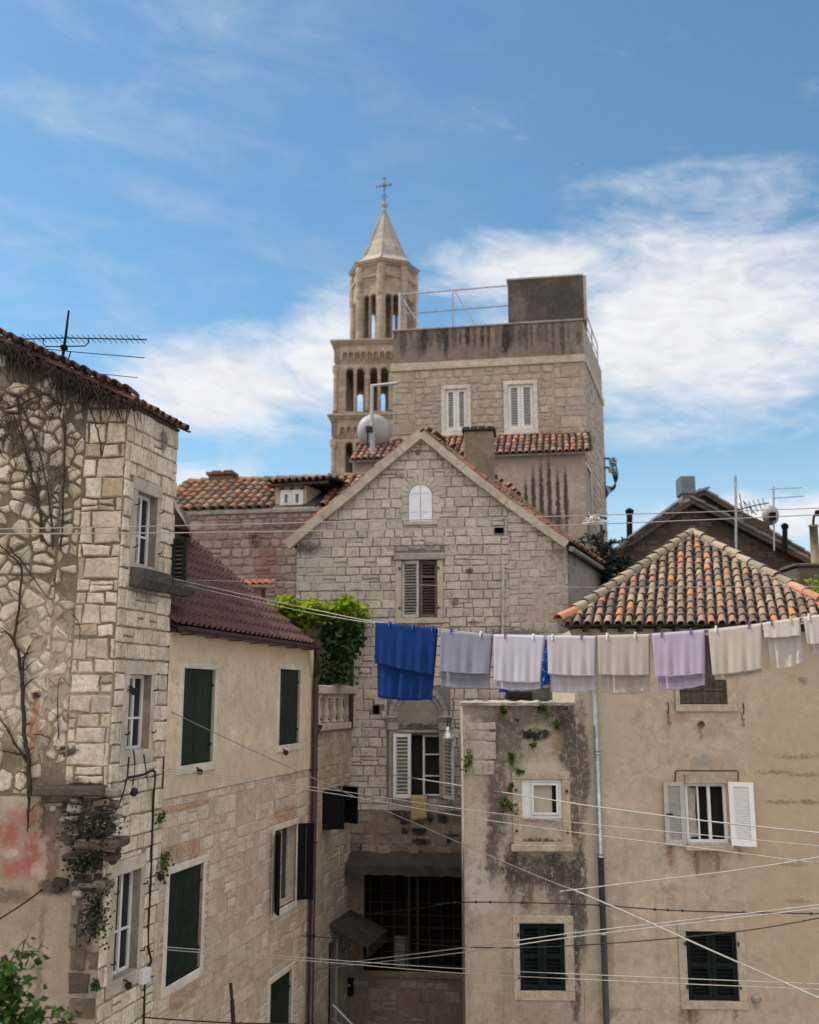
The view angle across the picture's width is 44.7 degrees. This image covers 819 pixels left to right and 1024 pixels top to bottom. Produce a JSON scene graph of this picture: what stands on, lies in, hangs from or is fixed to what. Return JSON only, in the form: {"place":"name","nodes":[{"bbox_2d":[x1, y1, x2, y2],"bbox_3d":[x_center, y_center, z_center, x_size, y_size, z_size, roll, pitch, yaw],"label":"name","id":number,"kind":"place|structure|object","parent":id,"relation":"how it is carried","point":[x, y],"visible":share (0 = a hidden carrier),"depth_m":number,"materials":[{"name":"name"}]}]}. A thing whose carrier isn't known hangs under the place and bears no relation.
{"place":"outdoors","nodes":[
{"label":"outdoors","id":0,"kind":"place"},
{"bbox_2d":[0,935,80,1023],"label":"bush","id":1,"kind":"object","parent":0,"point":[12,992],"visible":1,"depth_m":7.89,"materials":[{"name":"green plant"}]},
{"bbox_2d":[244,579,277,598],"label":"garden wall","id":2,"kind":"structure","parent":0,"point":[261,591],"depth_m":25.05,"materials":[{"name":"ceramic"}]},
{"bbox_2d":[175,470,364,601],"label":"tiled house","id":3,"kind":"structure","parent":0,"point":[224,497],"depth_m":28.53,"materials":[{"name":"stone"}]},
{"bbox_2d":[327,177,419,477],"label":"bell tower","id":4,"kind":"structure","parent":0,"point":[383,272],"depth_m":73.16,"materials":[{"name":"stone"}]},
{"bbox_2d":[0,0,818,551],"label":"sky","id":5,"kind":"structure","parent":0,"point":[197,180],"materials":[{"name":"blue"}]},
{"bbox_2d":[172,578,815,636],"bbox_3d":[0.309,0.958,11.161,8.376,0.988,0.012,-6,-12,30],"label":"washing line","id":6,"kind":"object","parent":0,"point":[382,622],"visible":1,"depth_m":11.80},
{"bbox_2d":[375,622,437,699],"bbox_3d":[-0.038,1.673,11.244,0.818,0.894,0.109,-6,-12,30],"label":"sheet","id":7,"kind":"object","parent":6,"relation":"hanging from","point":[405,658],"visible":1,"depth_m":11.22,"materials":[{"name":"blue fabric"}]},
{"bbox_2d":[440,630,492,688],"bbox_3d":[0.617,1.600,10.856,0.651,0.639,0.078,-6,-12,30],"label":"towel","id":8,"kind":"object","parent":6,"relation":"hanging from","point":[465,660],"visible":1,"depth_m":10.85,"materials":[{"name":"grey fabric"}]},
{"bbox_2d":[494,634,544,689],"bbox_3d":[1.166,1.583,10.526,0.588,0.598,0.085,-6,-12,30],"label":"towel","id":9,"kind":"object","parent":6,"relation":"hanging from","point":[518,660],"visible":1,"depth_m":10.52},
{"bbox_2d":[547,635,596,692],"bbox_3d":[1.673,1.557,10.222,0.530,0.594,0.082,-6,-12,30],"label":"towel","id":10,"kind":"object","parent":6,"relation":"hanging from","point":[571,664],"visible":1,"depth_m":10.21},
{"bbox_2d":[598,634,649,693],"bbox_3d":[2.150,1.519,9.941,0.531,0.589,0.082,-6,-12,30],"label":"towel","id":11,"kind":"object","parent":6,"relation":"hanging from","point":[624,664],"visible":1,"depth_m":9.93,"materials":[{"name":"fabric"}]},
{"bbox_2d":[652,630,704,689],"bbox_3d":[2.621,1.436,9.664,0.515,0.571,0.081,-6,-12,30],"label":"towel","id":12,"kind":"object","parent":6,"relation":"hanging from","point":[679,659],"visible":1,"depth_m":9.65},
{"bbox_2d":[708,624,762,679],"bbox_3d":[3.088,1.320,9.406,0.493,0.519,0.080,-6,-12,30],"label":"towel","id":13,"kind":"object","parent":6,"relation":"hanging from","point":[736,652],"visible":1,"depth_m":9.38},
{"bbox_2d":[762,618,803,669],"bbox_3d":[3.454,1.218,9.202,0.339,0.471,0.075,-6,-12,30],"label":"towel","id":14,"kind":"object","parent":6,"relation":"hanging from","point":[784,643],"visible":1,"depth_m":9.20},
{"bbox_2d":[803,615,818,654],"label":"towel","id":15,"kind":"object","parent":6,"relation":"hanging from","point":[811,624],"visible":1,"depth_m":9.07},
{"bbox_2d":[504,690,532,700],"bbox_3d":[1.945,3.199,17.822,0.472,0.423,0.497,0,-10,2],"label":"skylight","id":16,"kind":"object","parent":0,"point":[525,695],"visible":0.42,"depth_m":17.60,"materials":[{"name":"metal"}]},
{"bbox_2d":[550,526,818,1023],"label":"plaster house","id":17,"kind":"structure","parent":0,"point":[744,750],"depth_m":16.39,"materials":[{"name":"paint"}]},
{"bbox_2d":[674,636,737,711],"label":"window","id":18,"kind":"structure","parent":17,"relation":"in","point":[711,696],"depth_m":16.72,"materials":[{"name":"beige stone"}]},
{"bbox_2d":[663,770,756,850],"bbox_3d":[4.905,4.906,16.432,1.434,1.277,0.511,0,-10,2],"label":"window","id":19,"kind":"structure","parent":17,"relation":"in","point":[705,793],"depth_m":16.38,"materials":[{"name":"wood"}]},
{"bbox_2d":[677,923,748,1009],"bbox_3d":[4.859,7.277,15.990,1.064,1.302,0.178,0,-10,2],"label":"window","id":20,"kind":"structure","parent":17,"relation":"in","point":[695,961],"depth_m":15.99,"materials":[{"name":"wood"}]},
{"bbox_2d":[794,575,818,592],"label":"shrub","id":21,"kind":"object","parent":17,"relation":"attached to","point":[815,580],"visible":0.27,"depth_m":21.55,"materials":[{"name":"green plant"}]},
{"bbox_2d":[605,476,810,574],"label":"dark house","id":22,"kind":"structure","parent":0,"point":[755,539],"depth_m":27.32,"materials":[{"name":"stone"}]},
{"bbox_2d":[625,508,633,536],"bbox_3d":[6.182,0.344,27.898,0.228,0.923,0.240,0,-10,0],"label":"stovepipe","id":23,"kind":"object","parent":22,"relation":"on","point":[629,519],"visible":0.85,"depth_m":27.85,"materials":[{"name":"metal"}]},
{"bbox_2d":[734,475,736,549],"bbox_3d":[8.819,0.190,26.908,0.195,2.408,0.066,0,-10,0],"label":"mast","id":24,"kind":"object","parent":22,"relation":"on","point":[735,487],"visible":0.78,"depth_m":26.95,"materials":[{"name":"metal"}]},
{"bbox_2d":[736,494,768,517],"bbox_3d":[9.155,-0.171,26.570,0.782,0.686,0.613,0,-10,0],"label":"roof antenna","id":25,"kind":"object","parent":22,"relation":"on","point":[750,506],"visible":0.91,"depth_m":26.62,"materials":[{"name":"metal"}]},
{"bbox_2d":[762,486,804,550],"bbox_3d":[9.650,0.151,25.772,1.030,1.697,0.588,2,-11,-11],"label":"satellite dish","id":26,"kind":"object","parent":22,"relation":"attached to","point":[769,520],"visible":0.9,"depth_m":25.89,"materials":[{"name":"metal"}]},
{"bbox_2d":[781,523,788,552],"bbox_3d":[10.122,0.701,26.816,0.209,0.821,0.200,0,-10,0],"label":"stovepipe","id":27,"kind":"object","parent":22,"relation":"on","point":[784,527],"visible":1,"depth_m":26.77,"materials":[{"name":"metal"}]},
{"bbox_2d":[779,510,818,589],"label":"chimney stack","id":28,"kind":"object","parent":22,"relation":"on","point":[799,572],"visible":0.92,"depth_m":23.67,"materials":[{"name":"concrete"}]},
{"label":"ground","id":29,"kind":"structure","parent":0,"visible":0},
{"bbox_2d":[0,327,195,1023],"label":"stone house","id":30,"kind":"structure","parent":29,"relation":"on","point":[114,592],"depth_m":12.32,"materials":[{"name":"beige stone"}]},
{"bbox_2d":[0,544,40,831],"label":"bare vine","id":31,"kind":"object","parent":30,"relation":"attached to","point":[26,756],"visible":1,"depth_m":12.02,"materials":[{"name":"brown plant"}]},
{"bbox_2d":[0,889,42,918],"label":"wire","id":32,"kind":"object","parent":30,"relation":"attached to","point":[3,916],"visible":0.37,"depth_m":11.39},
{"bbox_2d":[7,545,102,753],"bbox_3d":[-4.349,1.666,12.139,1.348,2.567,0.030,-1,-10,4],"label":"bare vine","id":33,"kind":"object","parent":30,"relation":"attached to","point":[18,557],"visible":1,"depth_m":12.15,"materials":[{"name":"brown plant"}]},
{"bbox_2d":[0,353,111,550],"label":"bare vine","id":34,"kind":"object","parent":30,"relation":"attached to","point":[32,482],"visible":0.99,"depth_m":12.63,"materials":[{"name":"brown plant"}]},
{"bbox_2d":[0,341,147,435],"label":"dry creeper","id":35,"kind":"object","parent":30,"relation":"attached to","point":[13,355],"visible":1,"depth_m":12.67,"materials":[{"name":"brown plant"}]},
{"bbox_2d":[61,851,105,886],"bbox_3d":[-3.801,4.131,11.588,0.602,0.461,0.409,0,-10,0],"label":"wall plant","id":36,"kind":"object","parent":30,"relation":"attached to","point":[84,866],"depth_m":11.58,"materials":[{"name":"green plant"}]},
{"bbox_2d":[22,310,146,377],"bbox_3d":[-4.624,-2.364,14.139,2.008,1.147,0.263,-3,-11,15],"label":"roof antenna","id":37,"kind":"object","parent":30,"relation":"attached to","point":[64,347],"visible":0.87,"depth_m":14.24,"materials":[{"name":"black paint"}]},
{"bbox_2d":[53,798,129,860],"bbox_3d":[-3.646,3.677,11.531,0.938,0.711,0.523,-4,-11,23],"label":"wall plant","id":38,"kind":"object","parent":30,"relation":"attached to","point":[102,825],"depth_m":11.51,"materials":[{"name":"green plant"}]},
{"bbox_2d":[89,977,100,992],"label":"wall plant","id":39,"kind":"object","parent":30,"relation":"attached to","point":[94,985],"depth_m":11.40,"materials":[{"name":"green plant"}]},
{"bbox_2d":[74,874,116,950],"bbox_3d":[-3.635,4.603,11.487,0.504,0.859,0.326,0,-10,0],"label":"wall plant","id":40,"kind":"object","parent":30,"relation":"attached to","point":[96,909],"depth_m":11.46,"materials":[{"name":"green plant"}]},
{"bbox_2d":[102,757,129,836],"bbox_3d":[-3.532,3.416,11.992,0.021,0.886,0.530,-3,-11,14],"label":"wall cable","id":41,"kind":"object","parent":30,"relation":"attached to","point":[125,784],"depth_m":12.21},
{"bbox_2d":[104,853,147,999],"bbox_3d":[-3.489,5.012,12.135,0.239,1.531,0.816,-3,-11,14],"label":"window","id":42,"kind":"structure","parent":30,"relation":"in","point":[117,965],"depth_m":12.23,"materials":[{"name":"stone"}]},
{"bbox_2d":[123,979,131,989],"bbox_3d":[-3.398,5.678,11.965,0.136,0.121,0.024,-3,-11,14],"label":"pulley","id":43,"kind":"object","parent":30,"relation":"attached to","point":[128,985],"visible":1,"depth_m":11.95,"materials":[{"name":"metal"}]},
{"bbox_2d":[129,686,137,694],"bbox_3d":[-3.450,2.220,12.395,0.136,0.121,0.024,-3,-11,14],"label":"pulley","id":44,"kind":"object","parent":30,"relation":"attached to","point":[133,691],"visible":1,"depth_m":12.38,"materials":[{"name":"metal"}]},
{"bbox_2d":[130,788,137,795],"bbox_3d":[-3.425,3.486,12.394,0.070,0.110,0.105,-3,-11,14],"label":"wall boss","id":45,"kind":"object","parent":30,"relation":"attached to","point":[134,792],"depth_m":12.36,"materials":[{"name":"metal"}]},
{"bbox_2d":[119,660,158,765],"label":"window","id":46,"kind":"structure","parent":30,"relation":"in","point":[132,709],"depth_m":12.72,"materials":[{"name":"stone"}]},
{"bbox_2d":[128,769,155,1023],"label":"wall cable","id":47,"kind":"object","parent":30,"relation":"attached to","point":[151,861],"depth_m":12.67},
{"bbox_2d":[138,967,150,984],"bbox_3d":[-3.306,5.782,12.408,0.090,0.177,0.174,-3,-11,14],"label":"junction box","id":48,"kind":"object","parent":30,"relation":"attached to","point":[144,975],"visible":1,"depth_m":12.35,"materials":[{"name":"white paint"}]},
{"bbox_2d":[128,476,163,575],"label":"window","id":49,"kind":"structure","parent":30,"relation":"in","point":[140,511],"depth_m":13.13,"materials":[{"name":"stone"}]},
{"bbox_2d":[156,872,163,881],"bbox_3d":[-3.227,4.697,12.833,0.136,0.121,0.024,-3,-11,14],"label":"pulley","id":50,"kind":"object","parent":30,"relation":"attached to","point":[160,877],"visible":1,"depth_m":12.82,"materials":[{"name":"metal"}]},
{"bbox_2d":[154,810,166,824],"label":"wall plant","id":51,"kind":"object","parent":30,"relation":"attached to","point":[160,818],"depth_m":12.96,"materials":[{"name":"green plant"}]},
{"bbox_2d":[157,849,174,883],"bbox_3d":[-3.187,4.625,12.968,0.266,0.448,0.221,8,-13,-37],"label":"wall plant","id":52,"kind":"object","parent":30,"relation":"attached to","point":[163,860],"depth_m":12.98,"materials":[{"name":"green plant"}]},
{"bbox_2d":[171,711,571,888],"bbox_3d":[-0.796,3.657,13.351,5.740,2.460,0.994,0,-10,2],"label":"cord","id":53,"kind":"object","parent":30,"relation":"attached to","point":[372,804],"visible":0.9,"depth_m":13.62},
{"bbox_2d":[572,888,818,998],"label":"cord","id":54,"kind":"object","parent":53,"relation":"attached to","point":[788,984],"visible":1,"depth_m":11.60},
{"bbox_2d":[0,514,818,534],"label":"cord","id":55,"kind":"object","parent":30,"relation":"attached to","point":[385,529],"visible":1,"depth_m":12.97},
{"bbox_2d":[582,514,608,524],"bbox_3d":[2.882,0.119,15.433,0.410,0.178,0.077,0,-10,0],"label":"rag","id":56,"kind":"object","parent":55,"relation":"hanging from","point":[590,518],"visible":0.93,"depth_m":15.43,"materials":[{"name":"white fabric"}]},
{"bbox_2d":[0,508,818,529],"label":"cord","id":57,"kind":"object","parent":30,"relation":"attached to","point":[386,520],"visible":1,"depth_m":13.00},
{"bbox_2d":[149,945,818,983],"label":"cord","id":58,"kind":"object","parent":30,"relation":"attached to","point":[488,970],"visible":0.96,"depth_m":13.35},
{"bbox_2d":[150,948,818,989],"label":"cord","id":59,"kind":"object","parent":30,"relation":"attached to","point":[485,974],"visible":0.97,"depth_m":13.36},
{"bbox_2d":[162,770,818,863],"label":"cord","id":60,"kind":"object","parent":30,"relation":"attached to","point":[497,821],"visible":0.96,"depth_m":13.36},
{"bbox_2d":[560,857,818,891],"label":"cord","id":61,"kind":"object","parent":60,"relation":"attached to","point":[691,875],"visible":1,"depth_m":12.17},
{"bbox_2d":[168,768,817,845],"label":"cord","id":62,"kind":"object","parent":30,"relation":"attached to","point":[502,814],"visible":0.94,"depth_m":13.48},
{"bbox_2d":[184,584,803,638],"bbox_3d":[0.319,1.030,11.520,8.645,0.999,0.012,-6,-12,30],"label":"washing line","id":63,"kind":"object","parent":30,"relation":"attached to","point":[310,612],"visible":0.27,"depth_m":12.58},
{"bbox_2d":[499,638,549,692],"bbox_3d":[1.304,1.652,10.807,0.751,0.606,0.122,-6,-12,30],"label":"beach cloth","id":64,"kind":"object","parent":63,"relation":"hanging from","point":[545,677],"visible":0.05,"depth_m":10.70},
{"bbox_2d":[193,580,818,586],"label":"cord","id":65,"kind":"object","parent":30,"relation":"attached to","point":[433,585],"visible":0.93,"depth_m":14.21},
{"bbox_2d":[162,501,192,788],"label":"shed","id":66,"kind":"structure","parent":29,"relation":"on","point":[182,517],"depth_m":17.69,"materials":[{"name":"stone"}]},
{"bbox_2d":[229,983,235,1021],"bbox_3d":[-2.349,8.015,12.962,0.126,3.526,0.057,0,-10,0],"label":"iron post","id":67,"kind":"object","parent":29,"relation":"on","point":[232,1007],"visible":1,"depth_m":13.21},
{"bbox_2d":[152,536,322,1023],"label":"yellow house","id":68,"kind":"structure","parent":29,"relation":"on","point":[242,875],"depth_m":15.52,"materials":[{"name":"paint"}]},
{"bbox_2d":[160,854,206,999],"bbox_3d":[-3.095,5.609,13.587,0.095,1.624,1.214,-3,-11,14],"label":"window","id":69,"kind":"structure","parent":68,"relation":"in","point":[182,901],"depth_m":13.61,"materials":[{"name":"green paint"}]},
{"bbox_2d":[176,661,218,775],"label":"window","id":70,"kind":"structure","parent":68,"relation":"in","point":[195,697],"depth_m":14.24,"materials":[{"name":"green paint"}]},
{"bbox_2d":[143,1016,295,1023],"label":"wire","id":71,"kind":"object","parent":68,"relation":"attached to","point":[213,1021],"visible":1,"depth_m":12.84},
{"bbox_2d":[267,961,294,1022],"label":"window","id":72,"kind":"structure","parent":68,"relation":"in","point":[279,1006],"depth_m":16.87,"materials":[{"name":"green paint"}]},
{"bbox_2d":[276,663,302,752],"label":"window","id":73,"kind":"structure","parent":68,"relation":"in","point":[287,684],"depth_m":17.70,"materials":[{"name":"green paint"}]},
{"bbox_2d":[271,817,313,920],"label":"window","id":74,"kind":"structure","parent":68,"relation":"in","point":[304,845],"depth_m":17.63,"materials":[{"name":"white paint"}]},
{"bbox_2d":[304,685,387,1023],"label":"terrace house","id":75,"kind":"structure","parent":29,"relation":"on","point":[337,815],"depth_m":19.53,"materials":[{"name":"stone"}]},
{"bbox_2d":[304,952,314,1003],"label":"window","id":76,"kind":"structure","parent":75,"relation":"in","point":[306,954],"depth_m":17.87,"materials":[{"name":"grey stone"}]},
{"bbox_2d":[266,593,369,727],"bbox_3d":[-2.281,3.059,20.639,2.958,2.809,2.014,-1,-11,7],"label":"pergola vine","id":77,"kind":"object","parent":75,"relation":"on","point":[341,638],"visible":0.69,"depth_m":20.09,"materials":[{"name":"green plant"}]},
{"bbox_2d":[328,931,340,1023],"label":"door","id":78,"kind":"structure","parent":75,"relation":"in","point":[336,945],"depth_m":19.46,"materials":[{"name":"grey stone"}]},
{"bbox_2d":[321,783,357,832],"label":"window","id":79,"kind":"structure","parent":75,"relation":"in","point":[336,810],"depth_m":19.22,"materials":[{"name":"black paint"}]},
{"bbox_2d":[332,1003,352,1023],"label":"handrail","id":80,"kind":"object","parent":75,"relation":"attached to","point":[341,1016],"visible":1,"depth_m":18.85,"materials":[{"name":"metal"}]},
{"bbox_2d":[347,977,353,995],"bbox_3d":[-1.238,9.613,20.161,0.199,0.324,0.142,-1,-11,7],"label":"mailbox","id":81,"kind":"object","parent":75,"relation":"attached to","point":[350,986],"visible":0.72,"depth_m":20.10,"materials":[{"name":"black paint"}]},
{"bbox_2d":[301,917,818,947],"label":"wire","id":82,"kind":"object","parent":75,"relation":"attached to","point":[574,945],"visible":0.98,"depth_m":14.72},
{"bbox_2d":[318,908,818,968],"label":"cord","id":83,"kind":"object","parent":75,"relation":"attached to","point":[582,935],"visible":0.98,"depth_m":14.00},
{"bbox_2d":[319,904,818,965],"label":"cord","id":84,"kind":"object","parent":75,"relation":"attached to","point":[588,931],"visible":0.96,"depth_m":13.97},
{"bbox_2d":[341,901,818,917],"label":"wire","id":85,"kind":"object","parent":75,"relation":"attached to","point":[598,905],"visible":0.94,"depth_m":15.52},
{"bbox_2d":[282,426,620,1023],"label":"gable house","id":86,"kind":"structure","parent":29,"relation":"on","point":[394,862],"depth_m":21.24,"materials":[{"name":"stone"}]},
{"bbox_2d":[359,875,461,979],"bbox_3d":[0.179,8.431,20.387,2.398,2.027,0.276,-1,-11,7],"label":"window","id":87,"kind":"structure","parent":86,"relation":"in","point":[398,948],"depth_m":20.30,"materials":[{"name":"paint"}]},
{"bbox_2d":[393,553,444,623],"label":"window","id":88,"kind":"structure","parent":86,"relation":"in","point":[400,566],"depth_m":21.52,"materials":[{"name":"stone"}]},
{"bbox_2d":[411,795,427,820],"bbox_3d":[0.203,6.112,20.569,0.346,0.504,0.228,-1,-11,7],"label":"cloth","id":89,"kind":"object","parent":86,"relation":"hanging from","point":[418,814],"visible":0.94,"depth_m":20.48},
{"bbox_2d":[385,690,454,799],"bbox_3d":[0.213,4.802,20.836,1.479,2.302,0.471,-1,-11,7],"label":"window","id":90,"kind":"structure","parent":86,"relation":"in","point":[427,755],"depth_m":20.93,"materials":[{"name":"wood"}]},
{"bbox_2d":[399,475,441,524],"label":"window","id":91,"kind":"structure","parent":86,"relation":"in","point":[411,511],"depth_m":21.84,"materials":[{"name":"stone"}]},
{"bbox_2d":[441,717,453,739],"bbox_3d":[0.800,4.490,20.685,0.260,0.446,0.483,-1,-11,7],"label":"wall lamp","id":92,"kind":"object","parent":86,"relation":"attached to","point":[447,735],"visible":1,"depth_m":20.49,"materials":[{"name":"metal"}]},
{"bbox_2d":[349,430,592,547],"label":"lean to house","id":93,"kind":"structure","parent":29,"relation":"on","point":[543,474],"depth_m":30.97,"materials":[{"name":"paint"}]},
{"bbox_2d":[357,382,397,453],"bbox_3d":[-1.049,-2.855,32.614,1.313,2.726,0.864,1,-10,-4],"label":"satellite dish","id":94,"kind":"object","parent":93,"relation":"attached to","point":[373,430],"visible":0.98,"depth_m":32.76,"materials":[{"name":"metal"}]},
{"bbox_2d":[391,274,607,552],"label":"tall house","id":95,"kind":"structure","parent":29,"relation":"on","point":[531,366],"depth_m":33.46,"materials":[{"name":"stone"}]},
{"bbox_2d":[441,384,470,436],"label":"window","id":96,"kind":"structure","parent":95,"relation":"in","point":[457,400],"depth_m":33.37,"materials":[{"name":"white paint"}]},
{"bbox_2d":[502,379,539,434],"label":"window","id":97,"kind":"structure","parent":95,"relation":"in","point":[520,401],"depth_m":33.02,"materials":[{"name":"white paint"}]},
{"bbox_2d":[585,461,592,517],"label":"window","id":98,"kind":"structure","parent":95,"relation":"in","point":[586,464],"depth_m":32.66,"materials":[{"name":"white paint"}]},
{"bbox_2d":[604,455,617,499],"bbox_3d":[7.509,-1.068,37.208,0.610,2.176,0.180,0,-10,0],"label":"cable bracket","id":99,"kind":"object","parent":95,"relation":"attached to","point":[614,472],"visible":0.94,"depth_m":37.25,"materials":[{"name":"metal"}]},
{"bbox_2d":[460,700,584,1023],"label":"annex house","id":100,"kind":"structure","parent":29,"relation":"on","point":[490,738],"depth_m":16.31,"materials":[{"name":"paint"}]},
{"bbox_2d":[455,748,473,772],"bbox_3d":[0.939,4.135,16.573,0.336,0.407,0.194,6,-12,-28],"label":"wall fern","id":101,"kind":"object","parent":100,"relation":"attached to","point":[467,759],"depth_m":16.57,"materials":[{"name":"green plant"}]},
{"bbox_2d":[498,704,507,719],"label":"wall fern","id":102,"kind":"object","parent":100,"relation":"attached to","point":[503,711],"depth_m":16.71,"materials":[{"name":"green plant"}]},
{"bbox_2d":[497,797,518,819],"bbox_3d":[1.618,4.888,16.452,0.347,0.361,0.250,1,-11,-8],"label":"wall fern","id":103,"kind":"object","parent":100,"relation":"attached to","point":[503,804],"depth_m":16.43,"materials":[{"name":"green plant"}]},
{"bbox_2d":[506,782,513,794],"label":"wall fern","id":104,"kind":"object","parent":100,"relation":"attached to","point":[509,788],"depth_m":16.49,"materials":[{"name":"green plant"}]},
{"bbox_2d":[508,752,514,767],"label":"wall fern","id":105,"kind":"object","parent":100,"relation":"attached to","point":[512,758],"depth_m":16.57,"materials":[{"name":"green plant"}]},
{"bbox_2d":[515,767,525,775],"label":"wall fern","id":106,"kind":"object","parent":100,"relation":"attached to","point":[518,771],"depth_m":16.53,"materials":[{"name":"green plant"}]},
{"bbox_2d":[533,702,548,716],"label":"wall fern","id":107,"kind":"object","parent":100,"relation":"attached to","point":[544,709],"depth_m":16.68,"materials":[{"name":"green plant"}]},
{"bbox_2d":[511,771,573,851],"bbox_3d":[2.173,4.945,16.457,1.016,1.272,0.188,0,-10,2],"label":"window","id":108,"kind":"structure","parent":100,"relation":"in","point":[548,785],"depth_m":16.45,"materials":[{"name":"beige stone"}]},
{"bbox_2d":[512,915,575,1000],"bbox_3d":[2.163,7.196,16.099,0.982,1.286,0.178,0,-10,2],"label":"window","id":109,"kind":"structure","parent":100,"relation":"in","point":[550,960],"depth_m":16.09,"materials":[{"name":"wood"}]},
{"bbox_2d":[553,719,561,729],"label":"wall fern","id":110,"kind":"object","parent":100,"relation":"attached to","point":[557,723],"depth_m":16.65,"materials":[{"name":"green plant"}]},
{"bbox_2d":[392,774,818,833],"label":"cord","id":111,"kind":"object","parent":100,"relation":"attached to","point":[632,811],"visible":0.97,"depth_m":13.28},
{"bbox_2d":[577,513,635,584],"bbox_3d":[4.815,5.897,24.462,2.960,11.854,3.063,9,-14,-41],"label":"fir tree","id":112,"kind":"object","parent":29,"relation":"on","point":[612,563],"visible":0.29,"depth_m":24.96,"materials":[{"name":"green plant"}]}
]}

